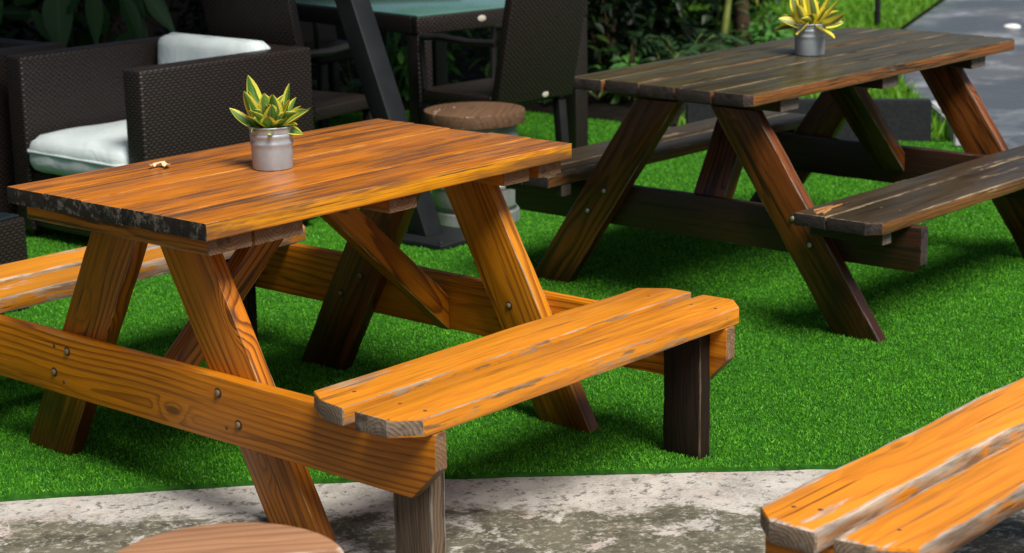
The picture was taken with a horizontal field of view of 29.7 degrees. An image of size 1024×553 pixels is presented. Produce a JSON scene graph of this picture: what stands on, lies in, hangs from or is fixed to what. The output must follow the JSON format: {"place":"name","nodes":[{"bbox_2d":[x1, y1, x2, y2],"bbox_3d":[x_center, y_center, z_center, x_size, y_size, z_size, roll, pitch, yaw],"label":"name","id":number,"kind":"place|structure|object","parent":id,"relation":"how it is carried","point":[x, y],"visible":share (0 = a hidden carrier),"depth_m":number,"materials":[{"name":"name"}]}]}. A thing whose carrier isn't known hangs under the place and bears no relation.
{"place":"outdoors","nodes":[
{"label":"outdoors","id":0,"kind":"place"},
{"bbox_2d":[311,61,400,93],"bbox_3d":[-1.023,-1.141,11.039,0.781,0.259,0.698,-3,14,-8],"label":"fern","id":1,"kind":"object","parent":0,"point":[352,84],"visible":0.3,"depth_m":11.06,"materials":[{"name":"green plant"}]},
{"bbox_2d":[0,469,1023,552],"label":"patio","id":2,"kind":"structure","parent":0,"point":[703,512],"depth_m":4.61,"materials":[{"name":"concrete"}]},
{"bbox_2d":[117,522,343,552],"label":"keg stool","id":3,"kind":"object","parent":2,"relation":"on","point":[245,537],"visible":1,"depth_m":3.29,"materials":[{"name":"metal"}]},
{"bbox_2d":[0,110,1023,501],"bbox_3d":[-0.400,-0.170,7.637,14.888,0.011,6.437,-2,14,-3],"label":"turf mat","id":4,"kind":"object","parent":2,"relation":"on","point":[640,469],"visible":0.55,"depth_m":5.64,"materials":[{"name":"green plastic"}]},
{"bbox_2d":[0,212,28,310],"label":"coffee table","id":5,"kind":"object","parent":4,"relation":"on","point":[13,245],"visible":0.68,"depth_m":6.45,"materials":[{"name":"brown wicker"}]},
{"bbox_2d":[0,38,65,213],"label":"wicker armchair","id":6,"kind":"object","parent":4,"relation":"on","point":[10,47],"visible":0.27,"depth_m":7.74,"materials":[{"name":"black wicker"}]},
{"bbox_2d":[0,0,175,46],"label":"leaf shrub","id":7,"kind":"object","parent":4,"relation":"on","point":[54,20],"visible":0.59,"depth_m":8.96,"materials":[{"name":"green plant"}]},
{"bbox_2d":[5,32,316,236],"bbox_3d":[-1.387,-0.544,7.637,0.840,0.750,0.875,11,18,40],"label":"wicker armchair","id":8,"kind":"object","parent":4,"relation":"on","point":[81,109],"visible":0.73,"depth_m":7.50,"materials":[{"name":"black wicker"}]},
{"bbox_2d":[202,0,371,122],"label":"dining chair","id":9,"kind":"object","parent":4,"relation":"on","point":[275,22],"visible":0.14,"depth_m":7.91,"materials":[{"name":"brown wicker"}]},
{"bbox_2d":[299,21,386,128],"bbox_3d":[-1.012,-1.275,10.131,0.501,0.980,0.629,-13,18,-39],"label":"dining chair","id":10,"kind":"object","parent":4,"relation":"on","point":[317,36],"visible":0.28,"depth_m":10.11,"materials":[{"name":"brown wicker"}]},
{"bbox_2d":[0,118,738,552],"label":"picnic table","id":11,"kind":"object","parent":4,"relation":"on","point":[218,234],"visible":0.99,"depth_m":4.78,"materials":[{"name":"brown wood"}]},
{"bbox_2d":[149,161,169,167],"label":"dry leaf","id":12,"kind":"object","parent":11,"relation":"on","point":[163,163],"visible":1,"depth_m":4.97,"materials":[{"name":"beige plant"}]},
{"bbox_2d":[229,75,310,170],"bbox_3d":[-0.608,-0.396,4.915,0.166,0.238,0.183,-9,16,-28],"label":"potted plant","id":13,"kind":"object","parent":11,"relation":"on","point":[268,121],"visible":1,"depth_m":4.88,"materials":[{"name":"green plant"}]},
{"bbox_2d":[335,0,466,250],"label":"parasol post","id":14,"kind":"object","parent":4,"relation":"on","point":[426,229],"visible":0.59,"depth_m":7.49,"materials":[{"name":"grey metal"}]},
{"bbox_2d":[295,0,587,148],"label":"dining table","id":15,"kind":"object","parent":4,"relation":"on","point":[413,19],"visible":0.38,"depth_m":8.82,"materials":[{"name":"teal wicker"}]},
{"bbox_2d":[424,102,524,227],"bbox_3d":[-0.147,-0.450,7.780,0.406,0.455,0.406,1,14,7],"label":"keg stool","id":16,"kind":"object","parent":4,"relation":"on","point":[496,117],"visible":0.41,"depth_m":7.67,"materials":[{"name":"brown wood"}]},
{"bbox_2d":[418,0,586,142],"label":"dining chair","id":17,"kind":"object","parent":4,"relation":"on","point":[536,59],"visible":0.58,"depth_m":8.28,"materials":[{"name":"brown wicker"}]},
{"bbox_2d":[505,27,1023,342],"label":"picnic table","id":18,"kind":"object","parent":4,"relation":"on","point":[750,94],"visible":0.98,"depth_m":6.45,"materials":[{"name":"brown wood"}]},
{"bbox_2d":[775,0,844,55],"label":"potted plant","id":19,"kind":"object","parent":18,"relation":"on","point":[809,21],"visible":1,"depth_m":6.70,"materials":[{"name":"yellow plant"}]},
{"bbox_2d":[760,377,1023,552],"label":"picnic table","id":20,"kind":"object","parent":2,"relation":"on","point":[952,481],"visible":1,"depth_m":3.55,"materials":[{"name":"brown wood"}]},
{"bbox_2d":[544,73,607,103],"bbox_3d":[0.510,-1.086,10.892,0.935,0.172,0.525,3,14,16],"label":"fern","id":21,"kind":"object","parent":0,"point":[597,97],"visible":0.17,"depth_m":10.86,"materials":[{"name":"green plant"}]},
{"bbox_2d":[406,0,954,146],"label":"ground","id":22,"kind":"structure","parent":0,"point":[909,23],"depth_m":14.71,"materials":[{"name":"soil"}]},
{"bbox_2d":[192,0,208,35],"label":"tree","id":23,"kind":"object","parent":22,"relation":"on","point":[200,15],"visible":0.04,"depth_m":11.82,"materials":[{"name":"green plant"}]},
{"bbox_2d":[311,26,731,126],"bbox_3d":[-3.939,-0.612,9.710,6.730,0.001,14.550,11,18,40],"label":"planting bed","id":24,"kind":"object","parent":22,"relation":"on","point":[605,108],"visible":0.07,"depth_m":11.26,"materials":[{"name":"soil"}]},
{"bbox_2d":[0,0,86,41],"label":"shrub","id":25,"kind":"object","parent":24,"relation":"on","point":[19,33],"visible":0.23,"depth_m":9.29,"materials":[{"name":"green plant"}]},
{"bbox_2d":[24,0,205,47],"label":"shrub","id":26,"kind":"object","parent":24,"relation":"on","point":[75,30],"visible":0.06,"depth_m":9.92,"materials":[{"name":"green plant"}]},
{"bbox_2d":[15,0,337,40],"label":"shrub","id":27,"kind":"object","parent":24,"relation":"on","point":[151,28],"depth_m":13.54,"materials":[{"name":"green plant"}]},
{"bbox_2d":[152,0,315,76],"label":"shrub","id":28,"kind":"object","parent":24,"relation":"on","point":[200,25],"visible":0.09,"depth_m":10.84,"materials":[{"name":"green plant"}]},
{"bbox_2d":[340,27,490,100],"bbox_3d":[-0.397,-1.325,11.208,1.150,0.780,1.117,-4,14,-13],"label":"shrub","id":29,"kind":"object","parent":24,"relation":"on","point":[396,52],"visible":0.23,"depth_m":11.16,"materials":[{"name":"green plant"}]},
{"bbox_2d":[447,10,617,101],"bbox_3d":[0.101,-1.286,11.254,1.075,0.722,0.829,-2,14,-3],"label":"shrub","id":30,"kind":"object","parent":24,"relation":"on","point":[485,68],"visible":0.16,"depth_m":11.24,"materials":[{"name":"green plant"}]},
{"bbox_2d":[587,44,652,103],"bbox_3d":[0.661,-1.108,11.016,0.484,0.458,0.613,-1,14,0],"label":"shrub","id":31,"kind":"object","parent":24,"relation":"on","point":[633,59],"visible":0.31,"depth_m":10.92,"materials":[{"name":"green plant"}]},
{"bbox_2d":[586,0,669,91],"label":"shrub","id":32,"kind":"object","parent":24,"relation":"on","point":[611,30],"visible":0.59,"depth_m":11.34,"materials":[{"name":"green plant"}]},
{"bbox_2d":[591,0,714,71],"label":"shrub","id":33,"kind":"object","parent":24,"relation":"on","point":[660,26],"visible":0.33,"depth_m":12.23,"materials":[{"name":"green plant"}]},
{"bbox_2d":[607,0,704,44],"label":"shrub","id":34,"kind":"object","parent":24,"relation":"on","point":[688,35],"visible":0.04,"depth_m":13.12,"materials":[{"name":"green plant"}]},
{"bbox_2d":[636,46,701,63],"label":"fern","id":35,"kind":"object","parent":24,"relation":"on","point":[687,52],"visible":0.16,"depth_m":11.41,"materials":[{"name":"green plant"}]},
{"bbox_2d":[620,28,745,58],"bbox_3d":[1.018,-1.363,11.767,0.786,0.273,0.913,2,14,11],"label":"fern","id":36,"kind":"object","parent":24,"relation":"on","point":[709,33],"visible":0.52,"depth_m":11.75,"materials":[{"name":"green plant"}]},
{"bbox_2d":[689,38,751,53],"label":"fern","id":37,"kind":"object","parent":24,"relation":"on","point":[747,42],"visible":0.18,"depth_m":12.04,"materials":[{"name":"green plant"}]},
{"bbox_2d":[719,0,730,49],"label":"stalk plant","id":38,"kind":"object","parent":24,"relation":"on","point":[725,18],"visible":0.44,"depth_m":12.37,"materials":[{"name":"green plant"}]},
{"bbox_2d":[727,0,757,38],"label":"drooping plant","id":39,"kind":"object","parent":24,"relation":"on","point":[730,15],"visible":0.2,"depth_m":13.67,"materials":[{"name":"green plant"}]},
{"bbox_2d":[708,1,792,46],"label":"shrub","id":40,"kind":"object","parent":24,"relation":"on","point":[765,36],"visible":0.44,"depth_m":12.69,"materials":[{"name":"green plant"}]},
{"bbox_2d":[750,5,793,43],"bbox_3d":[1.793,-1.704,13.287,0.471,0.355,0.583,-8,15,-27],"label":"shrub","id":41,"kind":"object","parent":24,"relation":"on","point":[775,18],"visible":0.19,"depth_m":13.26,"materials":[{"name":"green plant"}]},
{"bbox_2d":[732,0,749,46],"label":"tree","id":42,"kind":"object","parent":22,"relation":"on","point":[740,18],"visible":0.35,"depth_m":12.89,"materials":[{"name":"brown plant"}]},
{"bbox_2d":[588,0,950,140],"bbox_3d":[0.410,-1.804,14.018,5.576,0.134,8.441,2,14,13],"label":"lawn grass","id":43,"kind":"structure","parent":22,"relation":"on","point":[899,10],"depth_m":14.59,"materials":[{"name":"green plant"}]},
{"bbox_2d":[673,0,789,30],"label":"shrub","id":44,"kind":"object","parent":43,"relation":"on","point":[715,12],"visible":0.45,"depth_m":14.45,"materials":[{"name":"green plant"}]},
{"bbox_2d":[719,0,788,5],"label":"shrub","id":45,"kind":"object","parent":43,"relation":"on","point":[763,2],"visible":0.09,"depth_m":15.70,"materials":[{"name":"green plant"}]},
{"bbox_2d":[874,0,880,25],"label":"lamp post","id":46,"kind":"object","parent":43,"relation":"on","point":[877,12],"depth_m":14.10,"materials":[{"name":"grey metal"}]},
{"bbox_2d":[686,98,931,141],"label":"kerb","id":47,"kind":"structure","parent":22,"relation":"on","point":[907,119],"depth_m":9.45,"materials":[{"name":"concrete"}]},
{"bbox_2d":[932,101,943,122],"bbox_3d":[2.233,-0.826,9.973,0.100,0.105,0.404,-1,14,2],"label":"kerbstone","id":48,"kind":"object","parent":22,"relation":"on","point":[939,112],"visible":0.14,"depth_m":9.92,"materials":[{"name":"grey concrete"}]},
{"bbox_2d":[942,115,960,146],"bbox_3d":[2.212,-0.728,9.572,0.100,0.105,0.406,0,14,4],"label":"kerbstone","id":49,"kind":"object","parent":22,"relation":"on","point":[953,139],"visible":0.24,"depth_m":9.46,"materials":[{"name":"grey concrete"}]},
{"bbox_2d":[901,0,1023,148],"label":"road","id":50,"kind":"structure","parent":0,"point":[997,80],"depth_m":12.43,"materials":[{"name":"grey asphalt"}]},
{"bbox_2d":[1003,24,1020,27],"bbox_3d":[3.662,-1.836,14.137,0.124,0.025,0.124,11,18,40],"label":"road stud","id":51,"kind":"object","parent":50,"relation":"on","point":[1012,26],"visible":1,"depth_m":14.10,"materials":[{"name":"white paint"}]}
]}

